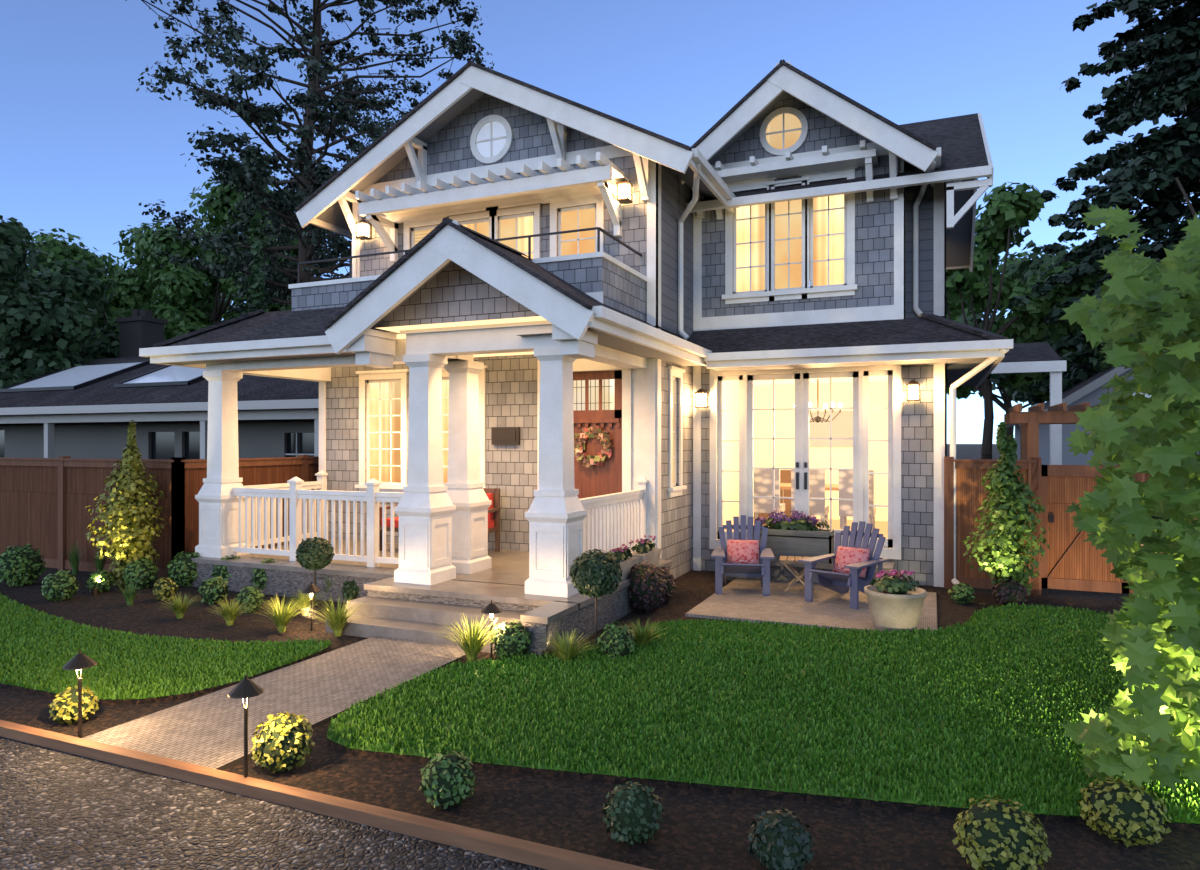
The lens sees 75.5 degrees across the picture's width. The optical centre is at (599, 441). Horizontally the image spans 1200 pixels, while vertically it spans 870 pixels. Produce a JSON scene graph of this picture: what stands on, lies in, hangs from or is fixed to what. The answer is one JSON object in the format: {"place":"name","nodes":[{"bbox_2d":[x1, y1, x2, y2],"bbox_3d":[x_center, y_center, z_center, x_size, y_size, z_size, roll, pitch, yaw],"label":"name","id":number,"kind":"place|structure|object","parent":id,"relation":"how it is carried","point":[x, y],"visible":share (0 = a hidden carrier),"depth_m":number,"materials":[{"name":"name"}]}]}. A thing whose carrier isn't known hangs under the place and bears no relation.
{"place":"outdoors","nodes":[
{"label":"outdoors","id":0,"kind":"place"},
{"bbox_2d":[0,419,313,458],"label":"neighbour walls","id":1,"kind":"structure","parent":0,"point":[256,439],"depth_m":23.39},
{"bbox_2d":[0,430,313,459],"bbox_3d":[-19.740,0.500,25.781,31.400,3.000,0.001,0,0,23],"label":"window","id":2,"kind":"structure","parent":1,"relation":"in","point":[162,445],"depth_m":22.41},
{"bbox_2d":[285,433,313,456],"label":"neighbour window bars","id":3,"kind":"object","parent":2,"relation":"attached to","point":[296,454],"visible":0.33,"depth_m":20.68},
{"bbox_2d":[0,356,318,407],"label":"neighbour roof","id":4,"kind":"structure","parent":1,"relation":"on","point":[106,392],"depth_m":21.25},
{"bbox_2d":[0,359,204,391],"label":"neighbour skylight frames","id":5,"kind":"structure","parent":4,"relation":"on","point":[121,384],"depth_m":23.80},
{"bbox_2d":[9,362,205,388],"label":"neighbour skylights","id":6,"kind":"object","parent":5,"relation":"in","point":[74,376],"visible":0.8,"depth_m":24.44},
{"bbox_2d":[116,309,167,403],"bbox_3d":[-16.964,-2.950,28.704,1.360,3.900,1.040,0,0,23],"label":"neighbour chimney","id":7,"kind":"object","parent":4,"relation":"on","point":[138,329],"visible":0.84,"depth_m":28.35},
{"bbox_2d":[0,592,331,699],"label":"lawn","id":8,"kind":"structure","parent":0,"point":[148,658],"depth_m":6.97,"materials":[{"name":"plant"}]},
{"bbox_2d":[0,736,547,869],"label":"driveway gravel","id":9,"kind":"structure","parent":0,"point":[60,810],"depth_m":3.98,"materials":[{"name":"gravel"}]},
{"bbox_2d":[83,636,466,770],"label":"walkway paving","id":10,"kind":"structure","parent":0,"point":[207,730],"depth_m":5.88,"materials":[{"name":"stone"}]},
{"bbox_2d":[292,93,893,331],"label":"house shingle walls","id":11,"kind":"structure","parent":0,"point":[452,291],"depth_m":11.17,"materials":[{"name":"wood"}]},
{"bbox_2d":[152,59,1061,362],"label":"house roof","id":12,"kind":"structure","parent":11,"relation":"on","point":[960,139],"depth_m":10.85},
{"bbox_2d":[164,88,995,385],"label":"house soffits","id":13,"kind":"object","parent":12,"relation":"attached to","point":[958,243],"visible":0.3,"depth_m":11.68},
{"bbox_2d":[0,444,1199,869],"bbox_3d":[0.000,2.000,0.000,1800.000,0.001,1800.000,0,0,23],"label":"soil","id":14,"kind":"structure","parent":0,"point":[704,830],"depth_m":4.34,"materials":[{"name":"soil"}]},
{"bbox_2d":[0,221,102,407],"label":"tree","id":15,"kind":"object","parent":14,"relation":"on","point":[41,346],"depth_m":26.16,"materials":[{"name":"plant"}]},
{"bbox_2d":[62,650,96,737],"bbox_3d":[-3.455,1.692,5.149,0.196,0.615,0.191,0,0,23],"label":"path light","id":16,"kind":"object","parent":14,"relation":"on","point":[80,660],"visible":0.97,"depth_m":5.14,"materials":[{"name":"brown metal"}]},
{"bbox_2d":[0,215,164,359],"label":"tree","id":17,"kind":"object","parent":14,"relation":"on","point":[67,284],"depth_m":34.22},
{"bbox_2d":[91,588,98,595],"bbox_3d":[-6.598,1.955,10.117,0.083,0.090,0.083,0,0,1],"label":"uplight fixture","id":18,"kind":"object","parent":14,"relation":"on","point":[94,591],"visible":1,"depth_m":10.09,"materials":[{"name":"brown metal"}]},
{"bbox_2d":[25,228,171,332],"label":"tree","id":19,"kind":"object","parent":14,"relation":"on","point":[127,299],"depth_m":41.92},
{"bbox_2d":[0,399,318,458],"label":"trim","id":20,"kind":"structure","parent":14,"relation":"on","point":[48,416],"depth_m":20.19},
{"bbox_2d":[0,645,330,703],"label":"edging","id":21,"kind":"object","parent":14,"relation":"on","point":[133,701],"depth_m":6.14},
{"bbox_2d":[170,318,210,337],"bbox_3d":[-17.953,-1.651,33.846,5.038,7.332,5.401,0,0,23],"label":"tree","id":22,"kind":"object","parent":14,"relation":"on","point":[181,329],"visible":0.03,"depth_m":32.56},
{"bbox_2d":[104,179,317,340],"bbox_3d":[-20.160,-5.975,41.889,11.863,16.020,11.726,0,0,23],"label":"tall tree","id":23,"kind":"object","parent":14,"relation":"on","point":[183,290],"depth_m":38.26,"materials":[{"name":"plant"}]},
{"bbox_2d":[227,675,263,777],"bbox_3d":[-2.040,1.673,4.467,0.196,0.655,0.191,0,0,23],"label":"path light","id":24,"kind":"object","parent":14,"relation":"on","point":[246,688],"visible":0.97,"depth_m":4.45,"materials":[{"name":"brown metal"}]},
{"bbox_2d":[246,216,265,400],"bbox_3d":[-11.454,-2.752,26.018,1.001,9.633,0.971,0,0,23],"label":"trunk","id":25,"kind":"object","parent":14,"relation":"on","point":[257,245],"depth_m":25.93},
{"bbox_2d":[126,0,493,315],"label":"tall pine tree","id":26,"kind":"object","parent":14,"relation":"on","point":[250,159],"depth_m":30.09,"materials":[{"name":"plant"}]},
{"bbox_2d":[302,582,320,630],"bbox_3d":[-3.059,1.742,8.220,0.196,0.515,0.191,0,0,23],"label":"path light","id":27,"kind":"object","parent":14,"relation":"on","point":[311,588],"visible":0.99,"depth_m":8.20,"materials":[{"name":"brown metal"}]},
{"bbox_2d":[314,570,315,605],"bbox_3d":[-3.476,1.746,9.451,0.024,0.508,0.021,0,0,23],"label":"topiary trunk","id":28,"kind":"object","parent":14,"relation":"on","point":[315,584],"visible":0.45,"depth_m":9.45,"materials":[{"name":"brown plant"}]},
{"bbox_2d":[0,720,652,869],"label":"timber kerb","id":29,"kind":"structure","parent":14,"relation":"on","point":[500,846],"depth_m":4.15,"materials":[{"name":"wood"}]},
{"bbox_2d":[159,589,667,662],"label":"ornamental grass","id":30,"kind":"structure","parent":14,"relation":"on","point":[474,645],"depth_m":7.90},
{"bbox_2d":[0,542,975,808],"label":"shrubs","id":31,"kind":"object","parent":14,"relation":"on","point":[130,596],"visible":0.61,"depth_m":9.58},
{"bbox_2d":[481,600,501,659],"bbox_3d":[-0.996,1.728,7.118,0.196,0.545,0.191,0,0,23],"label":"path light","id":32,"kind":"object","parent":14,"relation":"on","point":[491,608],"visible":0.99,"depth_m":7.09,"materials":[{"name":"brown metal"}]},
{"bbox_2d":[341,579,663,843],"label":"dark shrub leaves","id":33,"kind":"object","parent":14,"relation":"on","point":[616,835],"visible":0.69,"depth_m":3.83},
{"bbox_2d":[181,563,891,655],"bbox_3d":[-1.109,1.830,10.283,9.100,0.340,5.370,0,0,23],"label":"stone foundation","id":34,"kind":"object","parent":14,"relation":"on","point":[612,607],"visible":0.32,"depth_m":8.94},
{"bbox_2d":[191,539,894,652],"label":"porch floor and steps","id":35,"kind":"structure","parent":14,"relation":"on","point":[504,578],"depth_m":8.31,"materials":[{"name":"stone"}]},
{"bbox_2d":[379,505,398,550],"bbox_3d":[-2.849,1.140,11.503,0.680,0.920,0.640,0,0,33],"label":"porch chair","id":36,"kind":"object","parent":35,"relation":"on","point":[387,528],"visible":0.06,"depth_m":11.40,"materials":[{"name":"brown wood"}]},
{"bbox_2d":[381,492,404,527],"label":"porch chair cushions","id":37,"kind":"object","parent":36,"relation":"on","point":[396,522],"visible":0.11,"depth_m":11.31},
{"bbox_2d":[232,470,648,566],"bbox_3d":[-2.431,1.035,10.662,5.780,1.130,2.345,0,0,23],"label":"porch railing","id":38,"kind":"object","parent":35,"relation":"on","point":[613,521],"visible":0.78,"depth_m":10.24,"materials":[{"name":"wood"}]},
{"bbox_2d":[483,488,500,551],"bbox_3d":[-1.864,1.140,11.135,0.680,0.920,0.640,0,0,15],"label":"porch chair","id":39,"kind":"object","parent":35,"relation":"on","point":[495,509],"visible":0.24,"depth_m":11.31,"materials":[{"name":"brown wood"}]},
{"bbox_2d":[486,493,493,528],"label":"porch chair cushions","id":40,"kind":"object","parent":39,"relation":"on","point":[490,515],"visible":0.25,"depth_m":11.21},
{"bbox_2d":[617,548,660,579],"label":"wall planter troughs","id":41,"kind":"object","parent":35,"relation":"on","point":[652,556],"depth_m":9.57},
{"bbox_2d":[607,535,656,560],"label":"flowers","id":42,"kind":"object","parent":41,"relation":"in","point":[646,546],"depth_m":9.65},
{"bbox_2d":[753,527,833,563],"bbox_3d":[2.725,1.460,11.053,1.170,0.440,0.335,0,0,23],"label":"planter box","id":43,"kind":"object","parent":35,"relation":"on","point":[795,543],"visible":0.55,"depth_m":10.86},
{"bbox_2d":[754,509,829,530],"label":"flowers","id":44,"kind":"object","parent":43,"relation":"in","point":[801,524],"depth_m":10.97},
{"bbox_2d":[0,455,1141,594],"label":"fence","id":45,"kind":"object","parent":14,"relation":"on","point":[177,466],"visible":0.49,"depth_m":10.56,"materials":[{"name":"wood"}]},
{"bbox_2d":[0,464,318,569],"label":"fence boards","id":46,"kind":"object","parent":45,"relation":"attached to","point":[28,504],"visible":0.32,"depth_m":12.11,"materials":[{"name":"wood"}]},
{"bbox_2d":[1048,515,1053,522],"bbox_3d":[5.896,1.000,10.126,0.060,0.100,0.020,0,0,23],"label":"gate latch","id":47,"kind":"object","parent":45,"relation":"attached to","point":[1050,518],"visible":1,"depth_m":10.12,"materials":[{"name":"grey metal"}]},
{"bbox_2d":[956,465,1197,581],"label":"fence boards","id":48,"kind":"object","parent":45,"relation":"attached to","point":[1081,560],"visible":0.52,"depth_m":10.13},
{"bbox_2d":[0,462,1162,869],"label":"shrub foliage","id":49,"kind":"object","parent":14,"relation":"on","point":[982,814],"visible":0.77,"depth_m":4.29,"materials":[{"name":"green"}]},
{"bbox_2d":[295,537,622,597],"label":"topiary shrub leaves","id":50,"kind":"object","parent":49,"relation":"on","point":[575,581],"visible":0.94,"depth_m":7.31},
{"bbox_2d":[139,61,1066,596],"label":"house trim","id":51,"kind":"structure","parent":14,"relation":"on","point":[443,533],"depth_m":10.72,"materials":[{"name":"wood"}]},
{"bbox_2d":[355,219,371,239],"bbox_3d":[-3.762,-3.393,12.367,0.180,0.295,0.230,0,0,23],"label":"sconce frame","id":52,"kind":"object","parent":51,"relation":"attached to","point":[363,236],"visible":0.94,"depth_m":12.30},
{"bbox_2d":[357,223,368,236],"bbox_3d":[-3.772,-3.365,12.344,0.126,0.190,0.126,0,0,23],"label":"lantern glass","id":53,"kind":"object","parent":52,"relation":"in","point":[366,229],"visible":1,"depth_m":12.30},
{"bbox_2d":[370,380,448,483],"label":"window panes","id":54,"kind":"structure","parent":51,"relation":"attached to","point":[385,427],"depth_m":12.41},
{"bbox_2d":[415,229,432,244],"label":"glass window blinds","id":55,"kind":"object","parent":51,"relation":"attached to","point":[420,235],"visible":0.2,"depth_m":12.16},
{"bbox_2d":[377,316,545,356],"bbox_3d":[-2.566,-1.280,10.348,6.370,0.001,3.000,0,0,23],"label":"beam","id":56,"kind":"structure","parent":51,"relation":"attached to","point":[466,323],"depth_m":8.52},
{"bbox_2d":[298,227,641,282],"bbox_3d":[-1.879,-2.410,10.871,4.715,0.320,1.498,0,0,23],"label":"balcony railing","id":57,"kind":"object","parent":51,"relation":"attached to","point":[598,229],"visible":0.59,"depth_m":10.11,"materials":[{"name":"grey"}]},
{"bbox_2d":[476,122,505,156],"bbox_3d":[-1.615,-4.510,11.563,0.540,0.540,0.001,0,0,23],"label":"round window glass","id":58,"kind":"object","parent":51,"relation":"attached to","point":[498,130],"depth_m":11.56,"materials":[{"name":"grey"}]},
{"bbox_2d":[491,427,519,444],"bbox_3d":[-1.394,-0.090,11.445,0.460,0.260,0.060,0,0,23],"label":"wall plaque","id":59,"kind":"object","parent":51,"relation":"attached to","point":[505,435],"visible":1,"depth_m":11.42,"materials":[{"name":"brown metal"}]},
{"bbox_2d":[573,370,621,498],"bbox_3d":[-0.087,0.300,10.966,0.940,2.600,0.110,0,0,23],"label":"front door leaf","id":60,"kind":"object","parent":51,"relation":"attached to","point":[604,479],"visible":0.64,"depth_m":10.92,"materials":[{"name":"brown wood"}]},
{"bbox_2d":[574,426,611,467],"bbox_3d":[-0.105,0.071,10.911,0.592,0.596,0.146,0,0,23],"label":"door wreath","id":61,"kind":"object","parent":60,"relation":"hanging from","point":[604,438],"depth_m":10.88,"materials":[{"name":"multicoloured plant"}]},
{"bbox_2d":[573,379,612,409],"bbox_3d":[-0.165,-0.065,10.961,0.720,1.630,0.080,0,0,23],"label":"muntins","id":62,"kind":"object","parent":60,"relation":"attached to","point":[581,403],"visible":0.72,"depth_m":10.98,"materials":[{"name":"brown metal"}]},
{"bbox_2d":[573,379,614,410],"bbox_3d":[-0.087,-0.665,10.966,0.640,0.430,0.001,0,0,23],"label":"window glass","id":63,"kind":"object","parent":60,"relation":"in","point":[609,394],"visible":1,"depth_m":10.95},
{"bbox_2d":[616,179,632,203],"bbox_3d":[0.346,-3.433,10.606,0.180,0.295,0.230,0,0,23],"label":"wall lantern","id":64,"kind":"object","parent":51,"relation":"attached to","point":[624,200],"visible":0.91,"depth_m":10.54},
{"bbox_2d":[619,184,630,198],"bbox_3d":[0.336,-3.405,10.583,0.126,0.190,0.126,0,0,23],"label":"lantern glass","id":65,"kind":"object","parent":64,"relation":"in","point":[621,191],"visible":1,"depth_m":10.53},
{"bbox_2d":[463,194,843,291],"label":"window panes","id":66,"kind":"structure","parent":51,"relation":"attached to","point":[820,244],"depth_m":11.57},
{"bbox_2d":[694,389,708,407],"bbox_3d":[1.567,-0.672,11.932,0.180,0.295,0.230,0,0,23],"label":"wall lantern","id":67,"kind":"object","parent":51,"relation":"attached to","point":[701,391],"visible":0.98,"depth_m":11.86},
{"bbox_2d":[696,394,705,405],"bbox_3d":[1.558,-0.645,11.909,0.126,0.190,0.126,0,0,23],"label":"lantern glass","id":68,"kind":"object","parent":67,"relation":"in","point":[700,400],"visible":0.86,"depth_m":11.86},
{"bbox_2d":[766,114,801,148],"bbox_3d":[2.761,-4.660,11.646,0.540,0.540,0.001,0,0,23],"label":"round window","id":69,"kind":"structure","parent":51,"relation":"attached to","point":[776,125],"depth_m":11.65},
{"bbox_2d":[796,462,806,488],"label":"door handles","id":70,"kind":"object","parent":51,"relation":"attached to","point":[797,477],"visible":1,"depth_m":11.47,"materials":[{"name":"grey metal"}]},
{"bbox_2d":[49,420,1171,869],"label":"shrubs","id":71,"kind":"object","parent":14,"relation":"on","point":[117,512],"visible":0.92,"depth_m":4.79,"materials":[{"name":"plant"}]},
{"bbox_2d":[748,807,814,869],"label":"shrub","id":72,"kind":"object","parent":14,"relation":"on","point":[788,862],"visible":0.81,"depth_m":3.54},
{"bbox_2d":[685,579,936,631],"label":"patio paving","id":73,"kind":"structure","parent":14,"relation":"on","point":[742,600],"depth_m":9.20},
{"bbox_2d":[711,515,774,595],"bbox_3d":[1.912,1.519,10.368,0.800,1.006,1.008,0,0,11],"label":"adirondack chair","id":74,"kind":"object","parent":73,"relation":"on","point":[724,569],"visible":0.9,"depth_m":10.41,"materials":[{"name":"blue paint"}]},
{"bbox_2d":[727,539,758,563],"bbox_3d":[1.931,1.500,10.463,0.420,0.360,0.128,0,-23,11],"label":"chair pillow","id":75,"kind":"object","parent":74,"relation":"on","point":[742,551],"visible":0.76,"depth_m":10.42,"materials":[{"name":"fabric"}]},
{"bbox_2d":[779,556,817,593],"bbox_3d":[2.628,1.774,10.243,0.490,0.469,0.380,0,0,15],"label":"folding side table","id":76,"kind":"object","parent":73,"relation":"on","point":[785,560],"visible":0.61,"depth_m":10.14,"materials":[{"name":"brown wood"}]},
{"bbox_2d":[798,521,887,608],"bbox_3d":[3.083,1.519,9.647,1.008,1.006,0.800,0,0,-45],"label":"adirondack chair","id":77,"kind":"object","parent":73,"relation":"on","point":[840,583],"visible":0.78,"depth_m":9.62,"materials":[{"name":"blue paint"}]},
{"bbox_2d":[833,546,869,577],"bbox_3d":[3.151,1.500,9.715,0.420,0.360,0.128,0,-23,45],"label":"chair pillow","id":78,"kind":"object","parent":77,"relation":"on","point":[847,555],"visible":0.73,"depth_m":9.69,"materials":[{"name":"fabric"}]},
{"bbox_2d":[864,584,926,631],"bbox_3d":[3.122,1.780,8.201,0.620,0.440,0.620,0,0,23],"label":"flower pot","id":79,"kind":"object","parent":73,"relation":"on","point":[889,611],"visible":0.69,"depth_m":7.99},
{"bbox_2d":[869,569,918,594],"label":"flowers","id":80,"kind":"object","parent":79,"relation":"in","point":[895,585],"depth_m":8.13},
{"bbox_2d":[626,561,1029,613],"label":"shrubs","id":81,"kind":"object","parent":14,"relation":"on","point":[652,601],"visible":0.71,"depth_m":9.06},
{"bbox_2d":[979,603,986,610],"bbox_3d":[4.524,1.955,9.159,0.083,0.090,0.083,0,0,1],"label":"shrub uplight fixture","id":82,"kind":"object","parent":14,"relation":"on","point":[982,605],"visible":0.73,"depth_m":9.13,"materials":[{"name":"brown metal"}]},
{"bbox_2d":[946,251,1049,455],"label":"tree","id":83,"kind":"object","parent":14,"relation":"on","point":[955,315],"depth_m":43.57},
{"bbox_2d":[962,421,1050,602],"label":"light green shrubs","id":84,"kind":"object","parent":14,"relation":"on","point":[1003,478],"visible":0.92,"depth_m":9.55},
{"bbox_2d":[958,240,1075,405],"bbox_3d":[22.991,-3.920,38.007,10.591,11.862,10.262,0,0,23],"label":"tree","id":85,"kind":"object","parent":14,"relation":"on","point":[1027,269],"depth_m":37.65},
{"bbox_2d":[946,182,1096,458],"bbox_3d":[13.301,-3.419,27.178,6.800,10.867,5.869,0,0,23],"label":"tree","id":86,"kind":"object","parent":14,"relation":"on","point":[1021,207],"depth_m":26.63,"materials":[{"name":"plant"}]},
{"bbox_2d":[1066,603,1074,609],"bbox_3d":[5.554,1.955,9.152,0.083,0.090,0.083,0,0,1],"label":"fence uplight fixture","id":87,"kind":"object","parent":14,"relation":"on","point":[1072,605],"visible":0.42,"depth_m":9.13,"materials":[{"name":"brown metal"}]},
{"bbox_2d":[1004,402,1144,594],"bbox_3d":[6.411,0.750,10.389,1.700,2.500,1.450,0,0,23],"label":"pergola","id":88,"kind":"object","parent":14,"relation":"on","point":[1032,418],"visible":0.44,"depth_m":10.15,"materials":[{"name":"brown wood"}]},
{"bbox_2d":[1011,245,1148,402],"bbox_3d":[20.473,-2.861,29.818,8.968,9.746,8.928,0,0,23],"label":"tree","id":89,"kind":"object","parent":14,"relation":"on","point":[1023,384],"visible":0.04,"depth_m":28.11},
{"bbox_2d":[987,0,1199,402],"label":"conifer tree","id":90,"kind":"object","parent":14,"relation":"on","point":[1148,169],"visible":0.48,"depth_m":23.76,"materials":[{"name":"plant"}]},
{"bbox_2d":[1015,363,1198,464],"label":"shed walls","id":91,"kind":"structure","parent":14,"relation":"on","point":[1068,458],"depth_m":20.74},
{"bbox_2d":[1006,366,1114,426],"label":"shed roof","id":92,"kind":"structure","parent":91,"relation":"on","point":[1076,387],"depth_m":22.59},
{"bbox_2d":[1019,365,1140,425],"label":"shed trim","id":93,"kind":"structure","parent":91,"relation":"attached to","point":[1089,388],"depth_m":20.13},
{"bbox_2d":[1079,319,1138,371],"bbox_3d":[15.914,-1.347,19.967,5.616,6.801,5.798,0,0,23],"label":"tree","id":94,"kind":"object","parent":14,"relation":"on","point":[1104,366],"visible":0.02,"depth_m":22.47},
{"bbox_2d":[1058,177,1199,792],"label":"tree","id":95,"kind":"object","parent":14,"relation":"on","point":[1155,628],"depth_m":4.11,"materials":[{"name":"plant"}]},
{"bbox_2d":[0,0,1199,443],"label":"sky","id":96,"kind":"structure","parent":0,"point":[81,148],"materials":[{"name":"blue"}]},
{"bbox_2d":[326,328,933,585],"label":"house lower walls","id":97,"kind":"structure","parent":0,"point":[511,401],"depth_m":11.45,"materials":[{"name":"wood"}]},
{"bbox_2d":[906,380,919,401],"bbox_3d":[4.343,-0.713,10.743,0.180,0.295,0.230,0,0,23],"label":"wall lantern","id":98,"kind":"object","parent":97,"relation":"attached to","point":[912,382],"visible":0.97,"depth_m":10.65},
{"bbox_2d":[908,385,917,398],"bbox_3d":[4.333,-0.685,10.720,0.126,0.190,0.126,0,0,23],"label":"door sconce glow","id":99,"kind":"object","parent":98,"relation":"in","point":[913,391],"visible":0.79,"depth_m":10.66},
{"bbox_2d":[327,602,1199,823],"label":"lawn","id":100,"kind":"structure","parent":0,"point":[803,653],"depth_m":5.60,"materials":[{"name":"plant"}]},
{"bbox_2d":[542,649,551,656],"bbox_3d":[-0.486,1.955,7.117,0.083,0.090,0.083,0,0,-44],"label":"topiary uplight fixture","id":101,"kind":"object","parent":100,"relation":"on","point":[543,652],"visible":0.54,"depth_m":7.09,"materials":[{"name":"brown metal"}]},
{"bbox_2d":[595,596,596,646],"bbox_3d":[-0.038,1.700,7.381,0.024,0.600,0.021,0,0,23],"label":"topiary trunk","id":102,"kind":"object","parent":100,"relation":"on","point":[596,621],"visible":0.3,"depth_m":7.37,"materials":[{"name":"brown plant"}]},
{"bbox_2d":[327,738,1199,831],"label":"lawn edge soil","id":103,"kind":"structure","parent":0,"point":[909,807],"depth_m":4.41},
{"bbox_2d":[754,470,791,518],"bbox_3d":[3.473,1.025,15.212,0.800,0.950,0.500,0,0,23],"label":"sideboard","id":104,"kind":"object","parent":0,"point":[785,476],"visible":0.07,"depth_m":14.89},
{"bbox_2d":[661,148,944,339],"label":"house lap walls","id":105,"kind":"structure","parent":0,"point":[676,195],"depth_m":11.34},
{"bbox_2d":[768,483,838,526],"bbox_3d":[3.690,1.115,13.052,1.600,0.770,1.100,0,0,23],"label":"dining table","id":106,"kind":"object","parent":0,"point":[787,486],"visible":0.04,"depth_m":13.01,"materials":[{"name":"brown wood"}]},
{"bbox_2d":[723,380,887,524],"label":"room walls","id":107,"kind":"structure","parent":0,"point":[842,394],"depth_m":14.96,"materials":[{"name":"paint"}]},
{"bbox_2d":[809,379,840,422],"bbox_3d":[3.631,-0.735,12.914,0.716,0.830,0.726,0,0,23],"label":"chandelier","id":108,"kind":"object","parent":107,"relation":"hanging from","point":[817,418],"visible":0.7,"depth_m":12.91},
{"bbox_2d":[809,402,841,407],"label":"chandelier lights","id":109,"kind":"object","parent":108,"relation":"attached to","point":[825,405],"visible":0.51,"depth_m":12.85},
{"bbox_2d":[724,519,887,538],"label":"room floor","id":110,"kind":"structure","parent":0,"point":[882,526],"depth_m":13.92,"materials":[{"name":"brown wood"}]},
{"bbox_2d":[737,376,887,384],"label":"room ceiling","id":111,"kind":"structure","parent":0,"point":[837,380],"depth_m":14.49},
{"bbox_2d":[754,469,875,537],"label":"dining chairs","id":112,"kind":"object","parent":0,"point":[763,482],"visible":0.41,"depth_m":11.83,"materials":[{"name":"fabric"}]},
{"bbox_2d":[810,411,852,446],"bbox_3d":[4.529,-0.250,15.009,0.900,0.700,0.040,0,0,23],"label":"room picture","id":113,"kind":"object","parent":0,"point":[842,424],"visible":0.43,"depth_m":14.99}
]}

